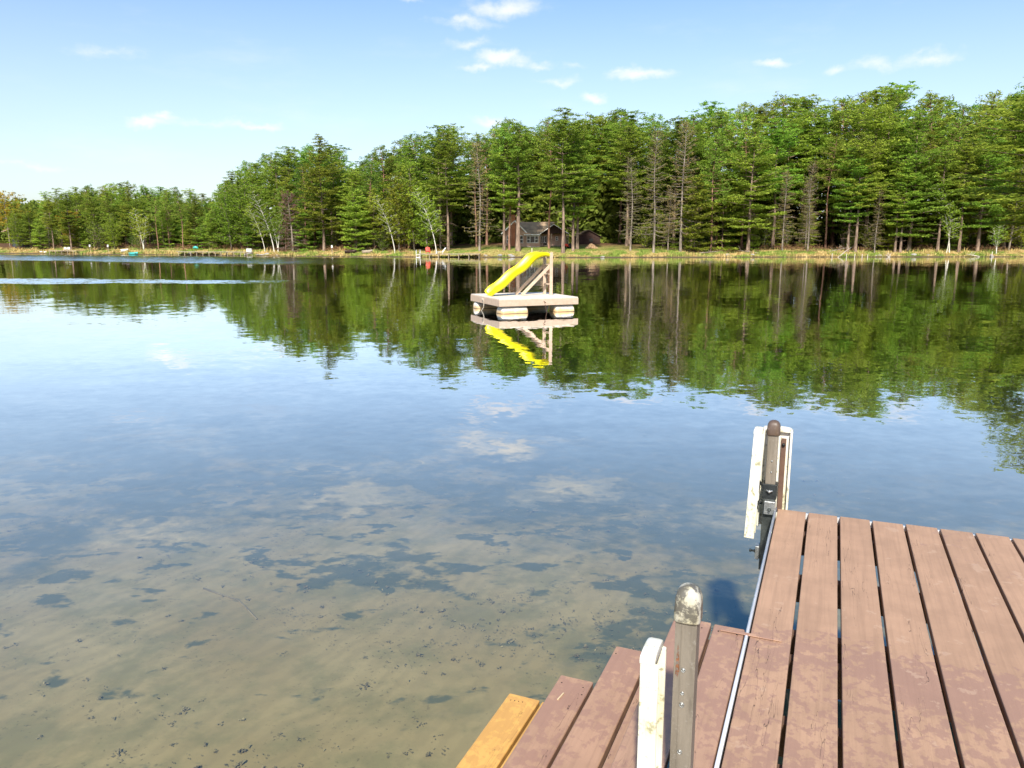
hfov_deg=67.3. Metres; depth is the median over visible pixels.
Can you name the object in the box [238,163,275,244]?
tree
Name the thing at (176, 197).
red pine tree
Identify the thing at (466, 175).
pine tree
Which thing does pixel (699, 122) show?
red pine tree
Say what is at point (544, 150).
red pine tree
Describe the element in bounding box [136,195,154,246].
pine tree
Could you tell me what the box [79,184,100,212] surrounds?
red pine tree
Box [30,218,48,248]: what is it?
pine tree
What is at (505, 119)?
red pine tree
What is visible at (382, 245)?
understory bush
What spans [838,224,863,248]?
understory bush
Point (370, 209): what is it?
pine tree
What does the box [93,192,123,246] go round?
pine tree
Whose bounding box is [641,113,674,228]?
red pine tree
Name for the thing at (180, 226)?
pine tree
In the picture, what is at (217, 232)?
pine tree
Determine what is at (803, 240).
pine tree
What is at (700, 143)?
pine tree
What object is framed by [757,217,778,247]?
understory bush
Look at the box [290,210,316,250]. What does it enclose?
pine tree
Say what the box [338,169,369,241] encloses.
pine tree
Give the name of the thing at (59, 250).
shore dock
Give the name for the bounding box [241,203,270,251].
birch tree
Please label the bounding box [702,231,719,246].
understory bush
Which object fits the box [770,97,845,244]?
pine tree
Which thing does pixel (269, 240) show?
understory bush
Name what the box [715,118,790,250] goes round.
pine tree
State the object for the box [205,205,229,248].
pine tree
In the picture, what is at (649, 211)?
pine tree
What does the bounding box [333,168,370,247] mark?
pine tree
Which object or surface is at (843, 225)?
pine tree
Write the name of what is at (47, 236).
understory bush
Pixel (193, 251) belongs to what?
shore dock
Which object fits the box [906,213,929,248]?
pine tree
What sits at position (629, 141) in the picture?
pine tree
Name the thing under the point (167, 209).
red pine tree
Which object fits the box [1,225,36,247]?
cabin
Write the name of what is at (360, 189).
pine tree
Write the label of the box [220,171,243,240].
pine tree
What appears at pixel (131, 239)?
understory bush
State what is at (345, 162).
red pine tree
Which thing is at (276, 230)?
birch tree
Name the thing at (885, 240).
pine tree
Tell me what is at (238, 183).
pine tree
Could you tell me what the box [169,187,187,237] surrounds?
red pine tree
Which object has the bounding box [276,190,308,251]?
dead brown conifer
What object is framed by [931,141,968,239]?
pine tree
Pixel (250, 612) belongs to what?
sunken stick
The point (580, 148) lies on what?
red pine tree
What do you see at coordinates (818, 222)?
pine tree
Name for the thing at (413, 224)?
leafing tree
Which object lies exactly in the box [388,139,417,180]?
red pine tree
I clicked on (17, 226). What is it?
leafing tree
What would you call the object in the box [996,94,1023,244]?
red pine tree
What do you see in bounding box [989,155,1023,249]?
leafing tree
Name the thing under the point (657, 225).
pine tree
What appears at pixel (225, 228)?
leafing tree
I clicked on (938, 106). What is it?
red pine tree
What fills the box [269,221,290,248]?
understory bush
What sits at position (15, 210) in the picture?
pine tree
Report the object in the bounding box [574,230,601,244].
shed
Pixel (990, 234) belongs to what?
understory bush
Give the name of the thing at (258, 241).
pine tree
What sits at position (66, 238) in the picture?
pine tree
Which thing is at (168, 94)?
sky
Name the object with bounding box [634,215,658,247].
understory bush
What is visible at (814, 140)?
pine tree
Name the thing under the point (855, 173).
pine tree
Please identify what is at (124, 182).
red pine tree
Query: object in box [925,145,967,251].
pine tree
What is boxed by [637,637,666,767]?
dock bumper
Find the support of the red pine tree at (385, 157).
on the ground at (466, 248)
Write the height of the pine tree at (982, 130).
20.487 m
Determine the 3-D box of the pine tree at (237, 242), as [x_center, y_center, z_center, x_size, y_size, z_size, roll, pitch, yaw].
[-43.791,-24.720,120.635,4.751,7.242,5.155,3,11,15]
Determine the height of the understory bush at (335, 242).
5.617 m
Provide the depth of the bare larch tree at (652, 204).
99.40 m
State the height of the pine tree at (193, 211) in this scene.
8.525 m
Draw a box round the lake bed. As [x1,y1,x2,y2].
[0,448,1023,767]
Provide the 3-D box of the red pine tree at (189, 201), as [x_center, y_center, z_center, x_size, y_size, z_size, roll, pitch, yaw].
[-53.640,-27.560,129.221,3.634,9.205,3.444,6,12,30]
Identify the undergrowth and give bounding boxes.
[2,242,1019,253]
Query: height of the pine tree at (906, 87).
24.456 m
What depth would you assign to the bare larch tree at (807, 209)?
106.77 m
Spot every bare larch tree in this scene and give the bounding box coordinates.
[42,212,50,245]
[148,213,155,243]
[435,188,446,248]
[462,141,498,250]
[619,157,644,250]
[630,127,672,252]
[660,120,700,251]
[661,189,676,249]
[770,170,797,249]
[795,178,817,246]
[798,161,820,250]
[864,187,886,252]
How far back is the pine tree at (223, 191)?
131.45 m
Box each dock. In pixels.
[48,250,77,253]
[176,251,219,255]
[221,251,252,255]
[419,254,479,256]
[669,420,1023,767]
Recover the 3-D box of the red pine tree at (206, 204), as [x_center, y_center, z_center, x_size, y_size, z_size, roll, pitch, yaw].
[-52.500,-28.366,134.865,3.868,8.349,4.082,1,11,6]
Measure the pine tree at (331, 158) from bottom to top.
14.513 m
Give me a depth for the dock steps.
2.67 m
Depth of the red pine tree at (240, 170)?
138.44 m
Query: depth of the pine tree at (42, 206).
143.57 m
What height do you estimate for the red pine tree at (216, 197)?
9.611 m
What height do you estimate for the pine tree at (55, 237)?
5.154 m
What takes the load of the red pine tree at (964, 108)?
on the ground at (466, 248)
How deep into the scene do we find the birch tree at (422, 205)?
100.78 m
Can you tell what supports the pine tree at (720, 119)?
on the ground at (466, 248)
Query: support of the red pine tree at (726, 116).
on the ground at (466, 248)
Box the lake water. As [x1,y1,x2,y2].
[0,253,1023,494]
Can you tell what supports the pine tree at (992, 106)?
on the ground at (466, 248)
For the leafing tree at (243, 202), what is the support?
on the ground at (466, 248)
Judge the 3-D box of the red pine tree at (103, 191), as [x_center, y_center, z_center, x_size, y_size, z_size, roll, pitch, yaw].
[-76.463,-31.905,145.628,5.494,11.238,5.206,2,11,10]
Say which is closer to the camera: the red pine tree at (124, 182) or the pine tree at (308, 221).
the pine tree at (308, 221)
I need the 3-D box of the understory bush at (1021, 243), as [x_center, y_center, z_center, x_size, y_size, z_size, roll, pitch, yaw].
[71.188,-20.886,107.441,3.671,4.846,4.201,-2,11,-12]
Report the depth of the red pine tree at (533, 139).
119.50 m
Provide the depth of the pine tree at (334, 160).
115.67 m
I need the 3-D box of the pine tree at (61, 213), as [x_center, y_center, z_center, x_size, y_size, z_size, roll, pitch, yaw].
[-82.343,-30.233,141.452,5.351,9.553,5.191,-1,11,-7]
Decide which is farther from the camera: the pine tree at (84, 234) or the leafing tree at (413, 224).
the pine tree at (84, 234)
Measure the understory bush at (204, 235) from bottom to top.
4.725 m
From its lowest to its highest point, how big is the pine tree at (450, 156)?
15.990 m
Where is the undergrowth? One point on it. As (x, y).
(787, 246)
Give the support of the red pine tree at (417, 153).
on the ground at (466, 248)
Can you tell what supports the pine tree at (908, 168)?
on the ground at (466, 248)
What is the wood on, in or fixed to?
on the ground at (466, 248)
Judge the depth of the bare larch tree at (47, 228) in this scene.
138.36 m
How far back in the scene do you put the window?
109.62 m
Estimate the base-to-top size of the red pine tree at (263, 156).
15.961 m
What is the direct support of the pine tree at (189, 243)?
on the ground at (466, 248)
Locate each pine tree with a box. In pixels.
[4,200,29,246]
[15,203,42,247]
[22,202,43,238]
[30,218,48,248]
[35,191,55,239]
[37,197,60,248]
[46,188,64,246]
[49,195,73,235]
[50,225,60,244]
[53,193,81,249]
[57,211,78,248]
[61,191,82,242]
[62,186,89,243]
[71,223,82,246]
[72,187,98,243]
[78,224,92,247]
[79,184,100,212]
[79,196,104,248]
[81,189,103,243]
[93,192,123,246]
[94,182,119,203]
[94,185,112,240]
[99,182,136,242]
[99,184,122,220]
[102,211,123,245]
[109,186,134,244]
[113,180,139,197]
[113,187,142,245]
[123,194,151,248]
[131,184,152,199]
[135,187,159,243]
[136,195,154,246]
[143,196,165,248]
[149,186,170,218]
[149,207,176,247]
[154,189,186,242]
[155,190,179,245]
[156,188,178,246]
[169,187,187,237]
[169,193,190,245]
[171,213,191,246]
[174,188,201,239]
[180,192,202,245]
[180,221,195,246]
[181,195,208,247]
[190,216,208,249]
[196,193,211,208]
[198,198,215,232]
[203,210,219,248]
[203,211,228,246]
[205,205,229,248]
[208,188,225,211]
[210,179,237,225]
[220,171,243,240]
[220,209,239,247]
[222,179,250,246]
[224,160,253,184]
[235,163,271,209]
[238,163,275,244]
[240,184,269,246]
[240,186,272,248]
[241,211,263,249]
[244,153,272,191]
[257,157,287,243]
[259,152,293,243]
[263,146,308,243]
[270,186,296,250]
[271,166,300,244]
[274,149,298,205]
[285,161,328,241]
[288,145,327,244]
[288,161,318,248]
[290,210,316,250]
[291,133,352,250]
[294,143,323,205]
[309,144,348,243]
[317,222,330,247]
[318,148,346,241]
[321,153,356,243]
[322,144,350,220]
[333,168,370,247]
[336,188,373,250]
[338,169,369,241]
[341,160,384,242]
[345,167,370,242]
[351,162,382,248]
[358,150,390,198]
[358,188,386,248]
[359,144,400,242]
[361,160,400,245]
[383,162,420,247]
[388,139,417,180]
[392,133,441,245]
[394,139,425,245]
[395,131,432,193]
[415,125,464,246]
[419,127,479,245]
[420,216,439,248]
[423,130,472,250]
[430,123,477,242]
[434,208,455,247]
[454,133,500,239]
[454,136,494,246]
[460,135,502,244]
[483,131,521,235]
[484,127,526,249]
[485,121,541,219]
[489,117,531,159]
[489,121,531,249]
[489,122,540,220]
[491,124,543,250]
[509,127,543,176]
[511,130,544,196]
[521,132,558,221]
[527,117,575,248]
[532,123,561,178]
[534,120,576,198]
[535,107,594,252]
[546,131,599,250]
[553,123,602,182]
[557,123,601,248]
[566,119,613,227]
[583,112,607,157]
[583,114,618,195]
[585,109,641,237]
[591,107,650,242]
[594,110,665,243]
[603,124,653,245]
[630,120,682,243]
[636,134,688,246]
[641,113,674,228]
[646,210,667,247]
[647,116,705,247]
[657,113,715,245]
[669,119,701,237]
[669,124,719,245]
[669,204,697,248]
[676,174,719,251]
[679,109,749,246]
[685,100,741,241]
[689,128,736,251]
[690,108,744,245]
[696,173,748,250]
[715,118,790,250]
[716,103,801,231]
[719,109,774,248]
[721,102,765,238]
[723,216,741,249]
[728,114,777,240]
[736,203,765,247]
[744,223,760,250]
[746,91,814,243]
[747,97,802,238]
[747,117,807,247]
[756,97,823,245]
[760,200,787,245]
[764,94,836,243]
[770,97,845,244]
[791,216,815,247]
[793,108,838,244]
[797,205,821,245]
[806,96,872,244]
[808,134,850,247]
[812,95,868,242]
[812,103,881,246]
[829,147,876,251]
[832,91,894,235]
[835,90,909,249]
[836,86,924,244]
[836,131,887,251]
[839,92,907,244]
[842,80,940,244]
[847,83,926,212]
[864,124,936,247]
[870,110,952,250]
[877,212,897,249]
[880,162,920,252]
[885,153,926,252]
[899,90,964,241]
[902,108,948,242]
[904,131,957,245]
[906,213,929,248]
[909,95,955,242]
[922,219,942,247]
[923,101,981,243]
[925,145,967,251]
[927,96,976,213]
[931,111,975,245]
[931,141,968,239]
[937,98,1023,245]
[937,204,972,246]
[940,136,989,251]
[941,103,1008,244]
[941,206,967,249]
[948,117,1020,250]
[949,77,1023,224]
[952,105,1021,245]
[966,90,1012,143]
[967,217,987,246]
[972,94,1023,246]
[974,93,1023,248]
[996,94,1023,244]
[1004,82,1023,163]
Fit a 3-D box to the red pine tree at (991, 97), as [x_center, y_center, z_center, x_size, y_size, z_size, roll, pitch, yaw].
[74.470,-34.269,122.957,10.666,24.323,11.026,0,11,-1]
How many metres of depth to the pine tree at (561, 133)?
97.57 m
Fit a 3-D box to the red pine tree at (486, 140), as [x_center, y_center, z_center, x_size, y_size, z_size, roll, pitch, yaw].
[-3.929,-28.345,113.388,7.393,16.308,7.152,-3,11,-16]
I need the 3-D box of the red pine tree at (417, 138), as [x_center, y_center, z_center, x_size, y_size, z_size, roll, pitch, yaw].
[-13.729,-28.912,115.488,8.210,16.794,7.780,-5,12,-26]
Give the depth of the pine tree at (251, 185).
116.08 m
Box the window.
[527,236,537,242]
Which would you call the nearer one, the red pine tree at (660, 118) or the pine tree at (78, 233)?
the red pine tree at (660, 118)
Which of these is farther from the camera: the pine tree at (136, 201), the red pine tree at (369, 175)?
the pine tree at (136, 201)
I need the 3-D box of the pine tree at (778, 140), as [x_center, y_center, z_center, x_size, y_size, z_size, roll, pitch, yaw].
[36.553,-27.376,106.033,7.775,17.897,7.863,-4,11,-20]
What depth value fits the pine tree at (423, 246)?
108.92 m
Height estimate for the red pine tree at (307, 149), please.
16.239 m
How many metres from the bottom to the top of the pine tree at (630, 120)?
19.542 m
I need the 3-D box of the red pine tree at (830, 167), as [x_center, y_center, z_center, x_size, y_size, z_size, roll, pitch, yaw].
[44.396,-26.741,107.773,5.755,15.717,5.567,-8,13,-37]
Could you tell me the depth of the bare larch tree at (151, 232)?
134.87 m
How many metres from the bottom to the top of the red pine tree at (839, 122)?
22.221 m
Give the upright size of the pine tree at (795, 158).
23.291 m
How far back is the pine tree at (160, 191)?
147.28 m
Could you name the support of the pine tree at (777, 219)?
on the ground at (466, 248)
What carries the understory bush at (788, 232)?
on the ground at (466, 248)
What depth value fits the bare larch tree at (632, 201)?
100.69 m
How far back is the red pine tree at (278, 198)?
109.88 m
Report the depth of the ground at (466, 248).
105.62 m
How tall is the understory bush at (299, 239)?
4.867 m
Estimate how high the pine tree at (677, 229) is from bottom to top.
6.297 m
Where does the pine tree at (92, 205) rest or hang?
on the ground at (466, 248)
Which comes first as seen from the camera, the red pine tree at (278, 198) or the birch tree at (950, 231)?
the birch tree at (950, 231)
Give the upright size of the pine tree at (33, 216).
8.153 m
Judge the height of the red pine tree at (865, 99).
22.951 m
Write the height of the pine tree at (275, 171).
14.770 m
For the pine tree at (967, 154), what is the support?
on the ground at (466, 248)
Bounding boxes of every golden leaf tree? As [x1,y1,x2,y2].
[0,190,30,246]
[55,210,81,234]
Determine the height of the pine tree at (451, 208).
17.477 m
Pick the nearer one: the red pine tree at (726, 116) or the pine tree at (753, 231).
the pine tree at (753, 231)
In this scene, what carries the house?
on the ground at (466, 248)
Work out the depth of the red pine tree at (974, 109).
116.24 m
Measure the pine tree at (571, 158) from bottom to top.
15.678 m
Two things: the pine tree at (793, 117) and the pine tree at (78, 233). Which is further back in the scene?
the pine tree at (78, 233)
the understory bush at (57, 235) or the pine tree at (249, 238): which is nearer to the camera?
the pine tree at (249, 238)
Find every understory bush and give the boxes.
[42,230,54,246]
[48,221,68,244]
[79,216,109,249]
[126,231,136,246]
[133,235,141,246]
[197,223,217,248]
[253,215,283,247]
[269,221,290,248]
[280,225,306,249]
[319,214,347,247]
[359,228,373,249]
[369,224,394,250]
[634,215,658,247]
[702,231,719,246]
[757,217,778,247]
[775,219,795,245]
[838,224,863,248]
[850,213,888,250]
[963,223,982,246]
[975,221,997,246]
[1008,224,1023,248]
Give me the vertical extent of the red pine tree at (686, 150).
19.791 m
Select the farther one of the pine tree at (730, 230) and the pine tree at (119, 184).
the pine tree at (119, 184)
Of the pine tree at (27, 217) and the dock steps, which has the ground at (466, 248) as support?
the pine tree at (27, 217)
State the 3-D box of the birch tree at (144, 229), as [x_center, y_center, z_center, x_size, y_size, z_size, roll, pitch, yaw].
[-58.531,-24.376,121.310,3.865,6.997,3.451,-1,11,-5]
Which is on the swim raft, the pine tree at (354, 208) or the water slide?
the water slide
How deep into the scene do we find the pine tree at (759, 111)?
112.74 m
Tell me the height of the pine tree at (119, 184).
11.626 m
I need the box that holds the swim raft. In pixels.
[471,292,577,313]
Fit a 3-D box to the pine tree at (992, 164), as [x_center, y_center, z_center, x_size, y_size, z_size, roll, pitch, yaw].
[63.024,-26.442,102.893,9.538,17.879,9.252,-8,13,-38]
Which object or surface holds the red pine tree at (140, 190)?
on the ground at (466, 248)
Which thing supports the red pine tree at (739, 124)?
on the ground at (466, 248)
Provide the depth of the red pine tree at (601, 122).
120.53 m
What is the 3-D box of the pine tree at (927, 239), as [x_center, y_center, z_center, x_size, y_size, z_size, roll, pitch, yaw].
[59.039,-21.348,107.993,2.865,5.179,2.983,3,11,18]
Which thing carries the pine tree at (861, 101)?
on the ground at (466, 248)
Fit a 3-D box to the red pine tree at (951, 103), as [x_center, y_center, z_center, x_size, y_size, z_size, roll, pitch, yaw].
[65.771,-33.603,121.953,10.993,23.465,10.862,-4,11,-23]
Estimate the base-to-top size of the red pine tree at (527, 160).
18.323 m
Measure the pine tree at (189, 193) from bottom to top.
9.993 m
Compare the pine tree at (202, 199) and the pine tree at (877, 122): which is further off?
the pine tree at (202, 199)
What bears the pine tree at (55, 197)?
on the ground at (466, 248)
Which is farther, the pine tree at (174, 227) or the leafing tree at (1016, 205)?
the pine tree at (174, 227)
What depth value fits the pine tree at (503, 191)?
100.84 m
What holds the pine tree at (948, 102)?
on the ground at (466, 248)
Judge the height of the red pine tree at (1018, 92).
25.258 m
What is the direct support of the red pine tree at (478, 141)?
on the ground at (466, 248)
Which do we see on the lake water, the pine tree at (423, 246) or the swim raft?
the swim raft
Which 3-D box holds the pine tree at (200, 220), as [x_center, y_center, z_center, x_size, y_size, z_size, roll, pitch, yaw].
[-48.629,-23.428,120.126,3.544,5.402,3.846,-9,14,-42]
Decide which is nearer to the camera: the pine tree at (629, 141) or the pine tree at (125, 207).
the pine tree at (629, 141)
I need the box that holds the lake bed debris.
[0,472,884,767]
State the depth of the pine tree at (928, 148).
106.08 m
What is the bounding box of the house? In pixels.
[501,215,568,246]
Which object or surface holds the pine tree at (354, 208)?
on the ground at (466, 248)
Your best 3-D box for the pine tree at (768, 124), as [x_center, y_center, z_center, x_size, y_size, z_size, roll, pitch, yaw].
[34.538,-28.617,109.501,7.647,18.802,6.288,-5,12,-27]
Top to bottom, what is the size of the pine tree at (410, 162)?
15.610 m
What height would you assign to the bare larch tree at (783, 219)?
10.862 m
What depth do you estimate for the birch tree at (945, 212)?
102.18 m
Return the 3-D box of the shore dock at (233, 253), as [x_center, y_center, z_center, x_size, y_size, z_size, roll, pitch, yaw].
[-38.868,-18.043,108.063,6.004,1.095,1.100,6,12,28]
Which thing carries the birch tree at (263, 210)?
on the ground at (466, 248)
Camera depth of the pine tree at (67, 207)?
127.59 m
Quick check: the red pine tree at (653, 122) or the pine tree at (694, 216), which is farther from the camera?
the red pine tree at (653, 122)
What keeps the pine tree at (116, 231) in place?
on the ground at (466, 248)
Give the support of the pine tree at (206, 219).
on the ground at (466, 248)
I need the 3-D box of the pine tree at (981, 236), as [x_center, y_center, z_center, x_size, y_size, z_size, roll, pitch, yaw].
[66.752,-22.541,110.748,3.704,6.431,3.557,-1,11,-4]
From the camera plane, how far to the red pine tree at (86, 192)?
146.33 m
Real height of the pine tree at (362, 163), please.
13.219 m
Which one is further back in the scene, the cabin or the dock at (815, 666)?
the cabin
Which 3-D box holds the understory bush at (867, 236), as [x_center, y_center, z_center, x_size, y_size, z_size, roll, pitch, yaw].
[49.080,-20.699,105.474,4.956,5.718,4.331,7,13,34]
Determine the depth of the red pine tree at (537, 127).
121.33 m
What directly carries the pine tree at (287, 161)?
on the ground at (466, 248)
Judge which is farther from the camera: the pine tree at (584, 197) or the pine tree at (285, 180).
the pine tree at (285, 180)
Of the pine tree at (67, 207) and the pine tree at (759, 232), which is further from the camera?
the pine tree at (67, 207)
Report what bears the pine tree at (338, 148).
on the ground at (466, 248)
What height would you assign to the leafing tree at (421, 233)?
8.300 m
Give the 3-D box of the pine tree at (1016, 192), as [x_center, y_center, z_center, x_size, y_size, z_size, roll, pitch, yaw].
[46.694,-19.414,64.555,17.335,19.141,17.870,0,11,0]
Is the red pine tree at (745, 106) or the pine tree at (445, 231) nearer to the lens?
the pine tree at (445, 231)
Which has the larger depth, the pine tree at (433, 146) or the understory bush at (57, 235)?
the understory bush at (57, 235)
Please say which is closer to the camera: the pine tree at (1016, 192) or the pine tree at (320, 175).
the pine tree at (1016, 192)
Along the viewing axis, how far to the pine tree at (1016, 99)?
106.93 m
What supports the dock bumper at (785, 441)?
attached to the dock at (815, 666)
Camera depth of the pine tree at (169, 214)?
138.75 m
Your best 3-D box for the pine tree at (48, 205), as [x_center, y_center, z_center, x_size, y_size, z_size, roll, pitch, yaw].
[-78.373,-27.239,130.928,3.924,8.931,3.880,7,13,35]
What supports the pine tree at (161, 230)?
on the ground at (466, 248)
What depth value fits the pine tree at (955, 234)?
108.44 m
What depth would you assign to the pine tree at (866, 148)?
100.72 m
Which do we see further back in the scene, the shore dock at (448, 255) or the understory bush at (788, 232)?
the understory bush at (788, 232)
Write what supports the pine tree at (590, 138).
on the ground at (466, 248)
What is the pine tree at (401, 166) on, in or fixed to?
on the ground at (466, 248)
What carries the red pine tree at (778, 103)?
on the ground at (466, 248)
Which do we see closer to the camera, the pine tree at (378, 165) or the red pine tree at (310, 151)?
the pine tree at (378, 165)
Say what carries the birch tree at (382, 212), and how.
on the ground at (466, 248)
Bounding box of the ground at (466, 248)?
[0,242,1023,257]
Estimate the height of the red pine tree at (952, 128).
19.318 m
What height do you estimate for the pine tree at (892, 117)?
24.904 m
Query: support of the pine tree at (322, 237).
on the ground at (466, 248)
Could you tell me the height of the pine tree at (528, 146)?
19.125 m
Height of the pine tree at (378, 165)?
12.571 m
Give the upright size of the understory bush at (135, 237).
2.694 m
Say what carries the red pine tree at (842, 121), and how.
on the ground at (466, 248)
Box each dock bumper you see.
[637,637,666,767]
[744,426,765,538]
[756,426,792,525]
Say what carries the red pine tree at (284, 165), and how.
on the ground at (466, 248)
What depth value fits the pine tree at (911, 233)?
102.02 m
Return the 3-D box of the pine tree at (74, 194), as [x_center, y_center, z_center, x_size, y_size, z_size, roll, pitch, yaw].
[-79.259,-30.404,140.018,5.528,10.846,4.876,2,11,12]
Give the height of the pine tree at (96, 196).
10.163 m
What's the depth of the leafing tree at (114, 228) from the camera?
124.36 m
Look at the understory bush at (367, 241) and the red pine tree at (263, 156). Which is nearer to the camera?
the understory bush at (367, 241)
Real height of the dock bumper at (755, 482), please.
0.601 m
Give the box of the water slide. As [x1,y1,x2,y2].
[484,252,552,295]
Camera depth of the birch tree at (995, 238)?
102.28 m
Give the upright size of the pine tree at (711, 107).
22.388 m
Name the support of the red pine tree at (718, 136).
on the ground at (466, 248)
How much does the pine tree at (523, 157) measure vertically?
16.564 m
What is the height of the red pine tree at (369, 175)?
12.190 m
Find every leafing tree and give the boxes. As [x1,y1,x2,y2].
[2,212,28,248]
[99,211,124,248]
[206,181,243,248]
[219,173,267,248]
[372,172,419,250]
[383,163,435,250]
[407,192,445,250]
[935,164,995,242]
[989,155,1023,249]
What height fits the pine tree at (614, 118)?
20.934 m
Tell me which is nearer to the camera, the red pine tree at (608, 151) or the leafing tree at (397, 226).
the leafing tree at (397, 226)
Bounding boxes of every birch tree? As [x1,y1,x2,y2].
[123,207,152,249]
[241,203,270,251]
[243,186,281,249]
[265,207,290,251]
[368,191,402,252]
[406,183,445,251]
[925,179,966,252]
[941,203,964,252]
[986,220,1008,253]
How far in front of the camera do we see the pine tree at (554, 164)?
121.14 m
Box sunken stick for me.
[203,588,256,619]
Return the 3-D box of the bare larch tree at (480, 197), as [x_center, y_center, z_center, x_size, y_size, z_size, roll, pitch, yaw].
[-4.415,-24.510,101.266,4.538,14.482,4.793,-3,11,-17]
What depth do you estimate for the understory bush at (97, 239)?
125.30 m
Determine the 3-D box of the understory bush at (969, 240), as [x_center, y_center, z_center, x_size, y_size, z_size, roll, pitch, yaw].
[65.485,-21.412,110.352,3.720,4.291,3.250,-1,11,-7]
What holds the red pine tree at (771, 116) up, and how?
on the ground at (466, 248)
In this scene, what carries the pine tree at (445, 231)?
on the ground at (466, 248)
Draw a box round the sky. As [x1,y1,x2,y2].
[0,0,1023,218]
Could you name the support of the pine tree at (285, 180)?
on the ground at (466, 248)
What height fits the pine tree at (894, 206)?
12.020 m
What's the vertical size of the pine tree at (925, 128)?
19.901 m
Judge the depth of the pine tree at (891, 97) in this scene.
109.30 m
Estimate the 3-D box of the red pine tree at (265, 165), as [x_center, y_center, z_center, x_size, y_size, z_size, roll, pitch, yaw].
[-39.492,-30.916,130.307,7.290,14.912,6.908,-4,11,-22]
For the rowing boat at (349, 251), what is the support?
on the ground at (466, 248)
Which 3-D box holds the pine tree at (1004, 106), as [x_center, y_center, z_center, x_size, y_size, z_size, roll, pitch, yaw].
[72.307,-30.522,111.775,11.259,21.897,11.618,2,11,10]
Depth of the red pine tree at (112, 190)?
152.34 m
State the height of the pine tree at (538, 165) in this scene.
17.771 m
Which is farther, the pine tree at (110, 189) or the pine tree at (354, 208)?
the pine tree at (110, 189)
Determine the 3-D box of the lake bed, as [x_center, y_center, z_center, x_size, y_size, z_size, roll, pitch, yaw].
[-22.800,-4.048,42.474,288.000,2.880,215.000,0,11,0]
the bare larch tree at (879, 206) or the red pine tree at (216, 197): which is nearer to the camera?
the bare larch tree at (879, 206)
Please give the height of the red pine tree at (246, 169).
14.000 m
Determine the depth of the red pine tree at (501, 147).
100.75 m
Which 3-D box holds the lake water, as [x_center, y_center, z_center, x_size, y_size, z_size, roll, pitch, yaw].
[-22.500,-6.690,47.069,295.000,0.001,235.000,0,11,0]
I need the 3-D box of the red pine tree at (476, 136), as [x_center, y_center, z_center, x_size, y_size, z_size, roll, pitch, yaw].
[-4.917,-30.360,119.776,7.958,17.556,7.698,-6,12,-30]
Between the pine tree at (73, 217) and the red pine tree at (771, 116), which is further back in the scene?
the pine tree at (73, 217)
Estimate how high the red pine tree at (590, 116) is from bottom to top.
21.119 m
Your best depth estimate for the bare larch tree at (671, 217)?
102.31 m
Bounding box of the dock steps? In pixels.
[456,621,744,767]
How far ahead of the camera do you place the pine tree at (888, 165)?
104.75 m
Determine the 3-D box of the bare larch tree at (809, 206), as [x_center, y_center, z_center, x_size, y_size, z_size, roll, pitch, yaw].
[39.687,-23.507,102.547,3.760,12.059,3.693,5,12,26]
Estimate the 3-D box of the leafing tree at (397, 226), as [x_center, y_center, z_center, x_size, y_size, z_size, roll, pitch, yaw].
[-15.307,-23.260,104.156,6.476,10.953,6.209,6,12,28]
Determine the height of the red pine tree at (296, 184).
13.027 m
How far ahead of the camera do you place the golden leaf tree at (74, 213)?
131.40 m
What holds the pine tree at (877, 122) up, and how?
on the ground at (466, 248)
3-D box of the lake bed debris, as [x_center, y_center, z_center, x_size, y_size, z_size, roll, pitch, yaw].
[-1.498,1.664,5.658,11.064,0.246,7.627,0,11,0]
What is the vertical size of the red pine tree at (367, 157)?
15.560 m
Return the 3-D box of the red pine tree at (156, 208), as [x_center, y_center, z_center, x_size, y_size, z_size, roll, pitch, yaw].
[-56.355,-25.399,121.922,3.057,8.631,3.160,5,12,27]
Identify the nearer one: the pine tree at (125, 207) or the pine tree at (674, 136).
the pine tree at (674, 136)
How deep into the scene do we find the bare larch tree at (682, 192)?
99.36 m
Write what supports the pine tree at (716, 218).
on the ground at (466, 248)
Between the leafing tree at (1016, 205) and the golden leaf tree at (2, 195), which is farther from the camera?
the golden leaf tree at (2, 195)
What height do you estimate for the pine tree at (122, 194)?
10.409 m
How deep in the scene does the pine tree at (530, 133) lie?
123.97 m
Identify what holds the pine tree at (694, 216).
on the ground at (466, 248)
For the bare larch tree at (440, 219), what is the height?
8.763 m
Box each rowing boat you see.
[344,249,355,252]
[362,249,372,253]
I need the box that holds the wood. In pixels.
[0,108,1020,244]
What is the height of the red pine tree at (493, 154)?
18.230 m
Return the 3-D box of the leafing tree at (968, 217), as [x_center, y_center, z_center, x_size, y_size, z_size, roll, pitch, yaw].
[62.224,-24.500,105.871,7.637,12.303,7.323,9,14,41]
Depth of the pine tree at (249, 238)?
112.84 m
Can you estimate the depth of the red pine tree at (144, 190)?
141.21 m

